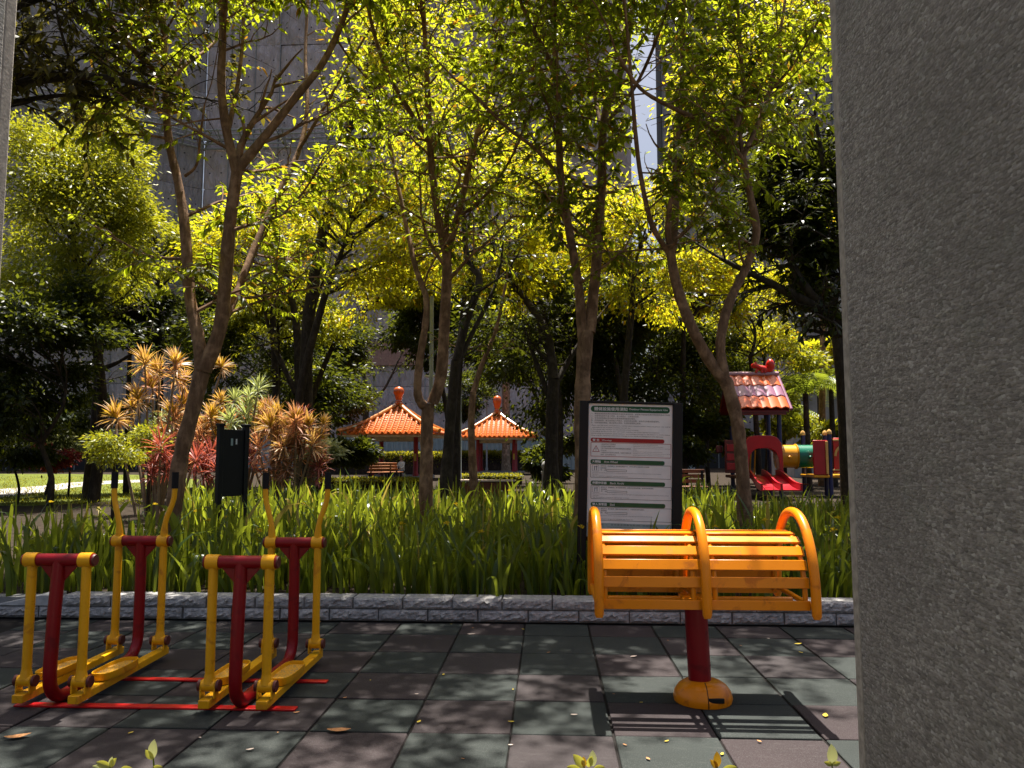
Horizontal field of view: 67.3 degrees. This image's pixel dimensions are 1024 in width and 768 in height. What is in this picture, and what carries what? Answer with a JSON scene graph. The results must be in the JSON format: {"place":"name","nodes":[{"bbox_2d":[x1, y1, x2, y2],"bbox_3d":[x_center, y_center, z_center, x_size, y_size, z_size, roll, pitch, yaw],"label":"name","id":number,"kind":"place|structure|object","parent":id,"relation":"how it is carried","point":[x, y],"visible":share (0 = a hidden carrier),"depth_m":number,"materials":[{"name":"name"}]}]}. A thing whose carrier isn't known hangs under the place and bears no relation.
{"place":"outdoors","nodes":[
{"label":"outdoors","id":0,"kind":"place"},
{"bbox_2d":[0,617,813,625],"bbox_3d":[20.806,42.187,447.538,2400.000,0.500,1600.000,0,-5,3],"label":"ground","id":1,"kind":"structure","parent":0,"point":[418,621],"depth_m":6.31,"materials":[{"name":"grey concrete"}]},
{"bbox_2d":[0,0,16,272],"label":"stone pillar","id":2,"kind":"structure","parent":1,"relation":"on","point":[8,9],"depth_m":2.38,"materials":[{"name":"stone"}]},
{"bbox_2d":[0,591,853,625],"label":"kerb wall","id":3,"kind":"structure","parent":1,"relation":"on","point":[461,608],"depth_m":6.22,"materials":[{"name":"stone"}]},
{"bbox_2d":[830,0,1023,767],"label":"stone pillar","id":4,"kind":"structure","parent":1,"relation":"on","point":[928,97],"depth_m":1.69,"materials":[{"name":"stone"}]},
{"bbox_2d":[197,0,633,440],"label":"wrapped building","id":5,"kind":"structure","parent":0,"point":[278,50],"depth_m":64.95,"materials":[{"name":"grey concrete"}]},
{"bbox_2d":[364,341,414,365],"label":"wall panel","id":6,"kind":"structure","parent":5,"relation":"attached to","point":[384,358],"depth_m":62.63,"materials":[{"name":"concrete"}]},
{"bbox_2d":[0,468,852,597],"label":"garden ground","id":7,"kind":"structure","parent":0,"point":[127,511],"depth_m":17.83,"materials":[{"name":"soil"}]},
{"bbox_2d":[0,522,49,596],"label":"iris plant","id":8,"kind":"object","parent":7,"relation":"on","point":[11,574],"visible":0.66,"depth_m":6.55,"materials":[{"name":"green plant"}]},
{"bbox_2d":[0,419,78,504],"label":"shrub","id":9,"kind":"object","parent":7,"relation":"on","point":[27,456],"visible":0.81,"depth_m":18.32,"materials":[{"name":"green plant"}]},
{"bbox_2d":[0,256,147,507],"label":"tree","id":10,"kind":"object","parent":7,"relation":"on","point":[31,322],"visible":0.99,"depth_m":17.65,"materials":[{"name":"green plant"}]},
{"bbox_2d":[0,474,198,505],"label":"lawn","id":11,"kind":"structure","parent":7,"relation":"on","point":[28,476],"depth_m":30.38,"materials":[{"name":"green plant"}]},
{"bbox_2d":[23,442,86,477],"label":"shrub","id":12,"kind":"object","parent":11,"relation":"on","point":[69,461],"visible":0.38,"depth_m":19.56,"materials":[{"name":"green plant"}]},
{"bbox_2d":[0,380,156,494],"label":"tree","id":13,"kind":"object","parent":11,"relation":"on","point":[82,423],"visible":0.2,"depth_m":22.32,"materials":[{"name":"green plant"}]},
{"bbox_2d":[0,90,190,502],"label":"tree","id":14,"kind":"object","parent":11,"relation":"on","point":[59,183],"visible":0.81,"depth_m":19.37,"materials":[{"name":"green plant"}]},
{"bbox_2d":[35,238,170,499],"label":"tree","id":15,"kind":"object","parent":11,"relation":"on","point":[86,477],"visible":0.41,"depth_m":20.52,"materials":[{"name":"green plant"}]},
{"bbox_2d":[74,270,184,493],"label":"tree","id":16,"kind":"object","parent":11,"relation":"on","point":[169,301],"visible":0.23,"depth_m":23.75,"materials":[{"name":"green plant"}]},
{"bbox_2d":[88,186,218,490],"bbox_3d":[-11.703,-1.561,24.827,3.804,10.211,3.778,0,-5,3],"label":"tree","id":17,"kind":"object","parent":11,"relation":"on","point":[197,276],"visible":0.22,"depth_m":25.03,"materials":[{"name":"green plant"}]},
{"bbox_2d":[0,0,211,470],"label":"wrapped building","id":18,"kind":"structure","parent":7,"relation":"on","point":[186,150],"depth_m":62.18,"materials":[{"name":"grey concrete"}]},
{"bbox_2d":[73,426,157,524],"bbox_3d":[-6.802,1.617,13.162,1.305,1.765,1.161,0,-5,3],"label":"shrub","id":19,"kind":"object","parent":7,"relation":"on","point":[102,442],"visible":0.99,"depth_m":13.07,"materials":[{"name":"green plant"}]},
{"bbox_2d":[114,419,175,515],"bbox_3d":[-6.824,1.612,14.230,1.062,1.959,1.135,-4,-6,36],"label":"shrub","id":20,"kind":"object","parent":7,"relation":"on","point":[147,433],"visible":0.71,"depth_m":14.15,"materials":[{"name":"green plant"}]},
{"bbox_2d":[10,0,288,197],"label":"tree","id":21,"kind":"object","parent":7,"relation":"on","point":[40,73],"visible":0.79,"depth_m":8.53,"materials":[{"name":"green plant"}]},
{"bbox_2d":[138,424,174,523],"bbox_3d":[-6.184,1.563,13.423,0.829,1.760,0.805,0,-5,3],"label":"dracaena","id":22,"kind":"object","parent":7,"relation":"on","point":[161,455],"visible":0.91,"depth_m":13.45,"materials":[{"name":"plant"}]},
{"bbox_2d":[98,343,235,514],"bbox_3d":[-7.150,0.917,15.815,2.539,3.482,1.750,0,-5,3],"label":"dracaena","id":23,"kind":"object","parent":7,"relation":"on","point":[150,382],"visible":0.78,"depth_m":15.59,"materials":[{"name":"plant"}]},
{"bbox_2d":[153,529,186,591],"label":"iris plant","id":24,"kind":"object","parent":7,"relation":"on","point":[170,585],"visible":0.69,"depth_m":6.58,"materials":[{"name":"green plant"}]},
{"bbox_2d":[151,531,211,591],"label":"iris plant","id":25,"kind":"object","parent":7,"relation":"on","point":[191,580],"visible":0.66,"depth_m":6.59,"materials":[{"name":"green plant"}]},
{"bbox_2d":[192,527,233,591],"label":"iris plant","id":26,"kind":"object","parent":7,"relation":"on","point":[221,582],"visible":0.52,"depth_m":6.59,"materials":[{"name":"green plant"}]},
{"bbox_2d":[187,434,251,496],"bbox_3d":[-5.380,1.653,13.858,1.380,1.665,1.068,0,-5,3],"label":"dracaena","id":27,"kind":"object","parent":7,"relation":"on","point":[204,464],"visible":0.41,"depth_m":13.78,"materials":[{"name":"plant"}]},
{"bbox_2d":[163,267,280,485],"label":"tree","id":28,"kind":"object","parent":7,"relation":"on","point":[200,295],"visible":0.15,"depth_m":27.37,"materials":[{"name":"green plant"}]},
{"bbox_2d":[172,373,279,497],"bbox_3d":[-5.690,1.171,14.981,2.344,2.835,1.471,0,-5,3],"label":"dracaena","id":29,"kind":"object","parent":7,"relation":"on","point":[203,425],"visible":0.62,"depth_m":14.93,"materials":[{"name":"plant"}]},
{"bbox_2d":[215,423,250,537],"bbox_3d":[-3.374,1.275,9.249,0.085,1.590,0.452,-3,-6,32],"label":"sign stand","id":30,"kind":"object","parent":7,"relation":"on","point":[232,462],"visible":0.86,"depth_m":9.26,"materials":[{"name":"black metal"}]},
{"bbox_2d":[169,176,348,470],"bbox_3d":[-7.293,-1.298,21.871,4.736,9.151,4.992,-5,-7,44],"label":"tree","id":31,"kind":"object","parent":7,"relation":"on","point":[241,237],"visible":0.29,"depth_m":21.60,"materials":[{"name":"green plant"}]},
{"bbox_2d":[141,300,383,451],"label":"tree","id":32,"kind":"object","parent":7,"relation":"on","point":[329,391],"visible":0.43,"depth_m":26.20,"materials":[{"name":"green plant"}]},
{"bbox_2d":[203,270,354,390],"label":"tree","id":33,"kind":"object","parent":7,"relation":"on","point":[240,317],"visible":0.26,"depth_m":25.04,"materials":[{"name":"green plant"}]},
{"bbox_2d":[210,202,357,394],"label":"tree","id":34,"kind":"object","parent":7,"relation":"on","point":[296,341],"visible":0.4,"depth_m":21.55,"materials":[{"name":"green plant"}]},
{"bbox_2d":[248,395,333,500],"bbox_3d":[-4.282,1.350,14.382,2.014,2.372,1.254,0,-5,3],"label":"dracaena","id":35,"kind":"object","parent":7,"relation":"on","point":[296,432],"visible":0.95,"depth_m":14.27,"materials":[{"name":"plant"}]},
{"bbox_2d":[50,0,544,547],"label":"tree","id":36,"kind":"object","parent":7,"relation":"on","point":[226,300],"visible":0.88,"depth_m":8.90,"materials":[{"name":"green plant"}]},
{"bbox_2d":[300,549,335,592],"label":"iris plant","id":37,"kind":"object","parent":7,"relation":"on","point":[307,584],"visible":0.49,"depth_m":6.55,"materials":[{"name":"green plant"}]},
{"bbox_2d":[297,435,354,490],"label":"shrub","id":38,"kind":"object","parent":7,"relation":"on","point":[336,450],"visible":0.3,"depth_m":16.60,"materials":[{"name":"green plant"}]},
{"bbox_2d":[303,526,357,587],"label":"iris plant","id":39,"kind":"object","parent":7,"relation":"on","point":[343,559],"visible":0.62,"depth_m":7.03,"materials":[{"name":"green plant"}]},
{"bbox_2d":[280,296,382,477],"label":"tree","id":40,"kind":"object","parent":7,"relation":"on","point":[360,336],"visible":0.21,"depth_m":30.06,"materials":[{"name":"green plant"}]},
{"bbox_2d":[240,134,452,488],"bbox_3d":[-4.228,-1.658,20.525,6.276,9.634,5.688,0,-5,3],"label":"tree","id":41,"kind":"object","parent":7,"relation":"on","point":[355,215],"visible":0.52,"depth_m":19.88,"materials":[{"name":"green plant"}]},
{"bbox_2d":[313,379,382,476],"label":"tree","id":42,"kind":"object","parent":7,"relation":"on","point":[355,406],"visible":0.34,"depth_m":36.56,"materials":[{"name":"green plant"}]},
{"bbox_2d":[320,431,385,476],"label":"shrub","id":43,"kind":"object","parent":7,"relation":"on","point":[365,453],"visible":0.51,"depth_m":29.57,"materials":[{"name":"green plant"}]},
{"bbox_2d":[289,475,418,491],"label":"hedge","id":44,"kind":"object","parent":7,"relation":"on","point":[379,480],"visible":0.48,"depth_m":24.54,"materials":[{"name":"green plant"}]},
{"bbox_2d":[333,544,382,594],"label":"iris plant","id":45,"kind":"object","parent":7,"relation":"on","point":[341,577],"visible":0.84,"depth_m":6.52,"materials":[{"name":"green plant"}]},
{"bbox_2d":[326,524,402,593],"bbox_3d":[-1.218,1.474,6.594,0.730,0.697,0.266,-1,-5,9],"label":"iris plant","id":46,"kind":"object","parent":7,"relation":"on","point":[375,577],"visible":0.88,"depth_m":6.51,"materials":[{"name":"green plant"}]},
{"bbox_2d":[326,450,442,474],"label":"hedge","id":47,"kind":"object","parent":7,"relation":"on","point":[394,457],"visible":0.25,"depth_m":44.84,"materials":[{"name":"green plant"}]},
{"bbox_2d":[313,260,457,403],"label":"tree","id":48,"kind":"object","parent":7,"relation":"on","point":[402,301],"visible":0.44,"depth_m":24.66,"materials":[{"name":"green plant"}]},
{"bbox_2d":[336,387,444,477],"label":"pavilion","id":49,"kind":"structure","parent":7,"relation":"on","point":[397,421],"depth_m":36.29,"materials":[{"name":"tile"}]},
{"bbox_2d":[282,0,501,490],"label":"tree","id":50,"kind":"object","parent":7,"relation":"on","point":[308,316],"visible":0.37,"depth_m":20.28,"materials":[{"name":"green plant"}]},
{"bbox_2d":[375,519,435,594],"bbox_3d":[-0.908,1.489,6.553,0.272,0.676,0.518,-20,-21,75],"label":"iris plant","id":51,"kind":"object","parent":7,"relation":"on","point":[420,585],"visible":0.91,"depth_m":6.54,"materials":[{"name":"green plant"}]},
{"bbox_2d":[366,295,461,416],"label":"tree","id":52,"kind":"object","parent":7,"relation":"on","point":[403,330],"visible":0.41,"depth_m":27.38,"materials":[{"name":"green plant"}]},
{"bbox_2d":[0,469,851,582],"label":"iris bed","id":53,"kind":"object","parent":7,"relation":"on","point":[364,511],"visible":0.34,"depth_m":8.83,"materials":[{"name":"green plant"}]},
{"bbox_2d":[420,541,445,593],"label":"iris plant","id":54,"kind":"object","parent":7,"relation":"on","point":[433,579],"visible":0.81,"depth_m":6.52,"materials":[{"name":"green plant"}]},
{"bbox_2d":[214,437,694,469],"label":"hedge","id":55,"kind":"object","parent":7,"relation":"on","point":[408,446],"depth_m":60.16,"materials":[{"name":"green plant"}]},
{"bbox_2d":[444,538,475,594],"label":"iris plant","id":56,"kind":"object","parent":7,"relation":"on","point":[456,578],"visible":0.88,"depth_m":6.50,"materials":[{"name":"green plant"}]},
{"bbox_2d":[434,363,498,423],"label":"tree","id":57,"kind":"object","parent":7,"relation":"on","point":[466,388],"visible":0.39,"depth_m":49.96,"materials":[{"name":"green plant"}]},
{"bbox_2d":[438,530,494,595],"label":"iris plant","id":58,"kind":"object","parent":7,"relation":"on","point":[466,576],"visible":0.52,"depth_m":6.71,"materials":[{"name":"green plant"}]},
{"bbox_2d":[301,0,644,521],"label":"tree","id":59,"kind":"object","parent":7,"relation":"on","point":[446,236],"visible":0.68,"depth_m":10.51,"materials":[{"name":"green plant"}]},
{"bbox_2d":[359,135,588,501],"bbox_3d":[-0.517,-1.274,14.588,4.258,7.787,2.799,0,-5,3],"label":"tree","id":60,"kind":"object","parent":7,"relation":"on","point":[459,354],"visible":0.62,"depth_m":14.33,"materials":[{"name":"green plant"}]},
{"bbox_2d":[339,100,614,504],"bbox_3d":[-0.816,-1.930,18.367,6.108,9.766,6.390,3,-6,-30],"label":"tree","id":61,"kind":"object","parent":7,"relation":"on","point":[533,243],"visible":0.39,"depth_m":18.21,"materials":[{"name":"green plant"}]},
{"bbox_2d":[423,204,534,510],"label":"tree","id":62,"kind":"object","parent":7,"relation":"on","point":[473,475],"visible":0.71,"depth_m":15.18,"materials":[{"name":"green plant"}]},
{"bbox_2d":[461,479,515,498],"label":"seat wall","id":63,"kind":"structure","parent":7,"relation":"on","point":[485,483],"depth_m":20.67,"materials":[{"name":"grey stone"}]},
{"bbox_2d":[461,449,525,470],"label":"hedge","id":64,"kind":"object","parent":7,"relation":"on","point":[494,460],"visible":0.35,"depth_m":55.55,"materials":[{"name":"green plant"}]},
{"bbox_2d":[465,535,526,596],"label":"iris plant","id":65,"kind":"object","parent":7,"relation":"on","point":[486,580],"visible":0.78,"depth_m":6.50,"materials":[{"name":"green plant"}]},
{"bbox_2d":[449,295,545,422],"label":"tree","id":66,"kind":"object","parent":7,"relation":"on","point":[519,384],"visible":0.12,"depth_m":30.04,"materials":[{"name":"green plant"}]},
{"bbox_2d":[462,396,535,473],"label":"pavilion","id":67,"kind":"structure","parent":7,"relation":"on","point":[491,428],"depth_m":45.11,"materials":[{"name":"tile"}]},
{"bbox_2d":[475,519,524,597],"bbox_3d":[-0.104,1.473,6.479,0.359,0.693,0.324,-2,-5,19],"label":"iris plant","id":68,"kind":"object","parent":7,"relation":"on","point":[496,566],"visible":0.84,"depth_m":6.39,"materials":[{"name":"green plant"}]},
{"bbox_2d":[452,243,572,496],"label":"tree","id":69,"kind":"object","parent":7,"relation":"on","point":[549,284],"visible":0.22,"depth_m":21.83,"materials":[{"name":"green plant"}]},
{"bbox_2d":[500,514,566,589],"bbox_3d":[0.312,1.521,6.927,0.536,0.686,0.690,-4,-6,34],"label":"iris plant","id":70,"kind":"object","parent":7,"relation":"on","point":[522,555],"visible":0.53,"depth_m":6.89,"materials":[{"name":"green plant"}]},
{"bbox_2d":[437,266,634,452],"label":"tree","id":71,"kind":"object","parent":7,"relation":"on","point":[514,364],"visible":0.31,"depth_m":23.72,"materials":[{"name":"green plant"}]},
{"bbox_2d":[517,542,558,594],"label":"iris plant","id":72,"kind":"object","parent":7,"relation":"on","point":[530,588],"visible":0.78,"depth_m":6.46,"materials":[{"name":"green plant"}]},
{"bbox_2d":[519,433,574,482],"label":"shrub","id":73,"kind":"object","parent":7,"relation":"on","point":[534,460],"visible":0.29,"depth_m":31.34,"materials":[{"name":"green plant"}]},
{"bbox_2d":[519,514,577,594],"bbox_3d":[0.268,1.482,6.647,0.645,0.737,0.558,-2,-5,19],"label":"iris plant","id":74,"kind":"object","parent":7,"relation":"on","point":[538,576],"visible":0.73,"depth_m":6.66,"materials":[{"name":"green plant"}]},
{"bbox_2d":[367,0,763,543],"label":"tree","id":75,"kind":"object","parent":7,"relation":"on","point":[586,317],"visible":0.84,"depth_m":9.67,"materials":[{"name":"green plant"}]},
{"bbox_2d":[457,210,676,501],"bbox_3d":[1.403,-0.785,19.101,5.832,7.616,3.376,3,-6,-27],"label":"tree","id":76,"kind":"object","parent":7,"relation":"on","point":[544,339],"visible":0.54,"depth_m":18.13,"materials":[{"name":"green plant"}]},
{"bbox_2d":[552,544,586,595],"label":"iris plant","id":77,"kind":"object","parent":7,"relation":"on","point":[566,578],"visible":0.84,"depth_m":6.51,"materials":[{"name":"green plant"}]},
{"bbox_2d":[539,252,677,400],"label":"tree","id":78,"kind":"object","parent":7,"relation":"on","point":[642,334],"visible":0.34,"depth_m":21.85,"materials":[{"name":"green plant"}]},
{"bbox_2d":[576,401,682,588],"bbox_3d":[1.035,0.976,6.769,0.948,1.663,0.080,0,-5,3],"label":"notice board","id":79,"kind":"object","parent":7,"relation":"on","point":[630,467],"visible":0.99,"depth_m":6.78,"materials":[{"name":"white metal"}]},
{"bbox_2d":[547,149,758,400],"bbox_3d":[3.418,-1.141,17.528,5.252,8.040,5.190,0,-5,3],"label":"tree","id":80,"kind":"object","parent":7,"relation":"on","point":[617,223],"visible":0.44,"depth_m":17.45,"materials":[{"name":"green plant"}]},
{"bbox_2d":[555,298,751,431],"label":"tree","id":81,"kind":"object","parent":7,"relation":"on","point":[639,387],"visible":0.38,"depth_m":23.99,"materials":[{"name":"green plant"}]},
{"bbox_2d":[517,0,834,528],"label":"tree","id":82,"kind":"object","parent":7,"relation":"on","point":[722,138],"visible":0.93,"depth_m":9.12,"materials":[{"name":"green plant"}]},
{"bbox_2d":[641,308,757,488],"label":"tree","id":83,"kind":"object","parent":7,"relation":"on","point":[732,339],"visible":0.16,"depth_m":26.01,"materials":[{"name":"green plant"}]},
{"bbox_2d":[672,400,730,468],"bbox_3d":[5.555,1.965,23.791,2.967,3.000,3.928,0,-5,3],"label":"shrub","id":84,"kind":"object","parent":7,"relation":"on","point":[711,427],"visible":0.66,"depth_m":23.19,"materials":[{"name":"green plant"}]},
{"bbox_2d":[643,248,766,493],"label":"tree","id":85,"kind":"object","parent":7,"relation":"on","point":[729,273],"visible":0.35,"depth_m":23.82,"materials":[{"name":"green plant"}]},
{"bbox_2d":[659,258,813,490],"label":"tree","id":86,"kind":"object","parent":7,"relation":"on","point":[737,320],"visible":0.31,"depth_m":25.54,"materials":[{"name":"green plant"}]},
{"bbox_2d":[630,0,848,505],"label":"tree","id":87,"kind":"object","parent":7,"relation":"on","point":[837,348],"visible":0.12,"depth_m":17.63,"materials":[{"name":"green plant"}]},
{"bbox_2d":[651,45,842,350],"bbox_3d":[4.720,-1.867,13.190,4.540,8.730,4.175,-5,-7,44],"label":"tree","id":88,"kind":"object","parent":7,"relation":"on","point":[815,304],"visible":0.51,"depth_m":13.12,"materials":[{"name":"green plant"}]},
{"bbox_2d":[716,359,839,497],"bbox_3d":[7.742,1.204,21.605,3.855,4.001,3.221,0,-5,3],"label":"play structure","id":89,"kind":"object","parent":7,"relation":"on","point":[762,392],"visible":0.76,"depth_m":21.61,"materials":[{"name":"red plastic"}]},
{"bbox_2d":[718,111,840,318],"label":"tree","id":90,"kind":"object","parent":7,"relation":"on","point":[830,261],"visible":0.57,"depth_m":13.49,"materials":[{"name":"green plant"}]},
{"bbox_2d":[736,307,832,470],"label":"tree","id":91,"kind":"object","parent":7,"relation":"on","point":[812,361],"visible":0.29,"depth_m":28.20,"materials":[{"name":"green plant"}]},
{"bbox_2d":[759,413,838,444],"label":"shrub","id":92,"kind":"object","parent":7,"relation":"on","point":[794,427],"visible":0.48,"depth_m":29.27,"materials":[{"name":"green plant"}]},
{"bbox_2d":[780,372,835,490],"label":"palm tree","id":93,"kind":"object","parent":7,"relation":"on","point":[820,379],"visible":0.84,"depth_m":25.48,"materials":[{"name":"green plant"}]},
{"bbox_2d":[786,368,838,486],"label":"palm tree","id":94,"kind":"object","parent":7,"relation":"on","point":[832,415],"visible":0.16,"depth_m":28.41,"materials":[{"name":"green plant"}]},
{"bbox_2d":[820,522,852,597],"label":"iris plant","id":95,"kind":"object","parent":7,"relation":"on","point":[841,579],"visible":0.71,"depth_m":6.44,"materials":[{"name":"green plant"}]},
{"bbox_2d":[0,618,859,767],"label":"rubber floor","id":96,"kind":"structure","parent":0,"point":[599,681],"depth_m":4.19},
{"bbox_2d":[11,472,178,703],"bbox_3d":[-2.467,1.158,4.624,0.472,1.226,1.049,0,-5,3],"label":"air walker","id":97,"kind":"object","parent":96,"relation":"on","point":[52,673],"visible":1,"depth_m":4.23,"materials":[{"name":"red paint"}]},
{"bbox_2d":[13,702,297,710],"bbox_3d":[-1.903,1.722,4.104,1.525,0.010,0.058,0,-5,3],"label":"floor rail","id":98,"kind":"object","parent":96,"relation":"on","point":[148,706],"visible":0.78,"depth_m":4.09,"materials":[{"name":"red metal"}]},
{"bbox_2d":[120,677,327,683],"bbox_3d":[-1.838,1.766,4.589,1.490,0.010,0.050,0,-5,3],"label":"floor rail","id":99,"kind":"object","parent":96,"relation":"on","point":[250,680],"visible":0.45,"depth_m":4.58,"materials":[{"name":"red metal"}]},
{"bbox_2d":[196,472,330,709],"bbox_3d":[-1.439,1.150,4.537,0.464,1.226,1.049,0,-5,3],"label":"air walker","id":100,"kind":"object","parent":96,"relation":"on","point":[281,678],"visible":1,"depth_m":4.08,"materials":[{"name":"red paint"}]},
{"bbox_2d":[587,506,821,709],"bbox_3d":[1.017,1.214,4.276,1.154,1.052,0.723,0,-5,3],"label":"back stretcher","id":101,"kind":"object","parent":96,"relation":"on","point":[700,568],"visible":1,"depth_m":4.09,"materials":[{"name":"orange metal"}]},
{"bbox_2d":[201,17,658,401],"label":"sky","id":102,"kind":"structure","parent":0,"point":[646,145],"materials":[{"name":"white"}]},
{"bbox_2d":[501,382,510,470],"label":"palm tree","id":103,"kind":"object","parent":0,"point":[505,465],"visible":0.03,"depth_m":51.79,"materials":[{"name":"grey plant"}]},
{"bbox_2d":[655,0,835,467],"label":"wrapped building","id":104,"kind":"structure","parent":0,"point":[662,130],"depth_m":67.38,"materials":[{"name":"grey concrete"}]},
{"bbox_2d":[764,262,841,477],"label":"stair building","id":105,"kind":"structure","parent":0,"point":[794,472],"depth_m":40.09,"materials":[{"name":"concrete"}]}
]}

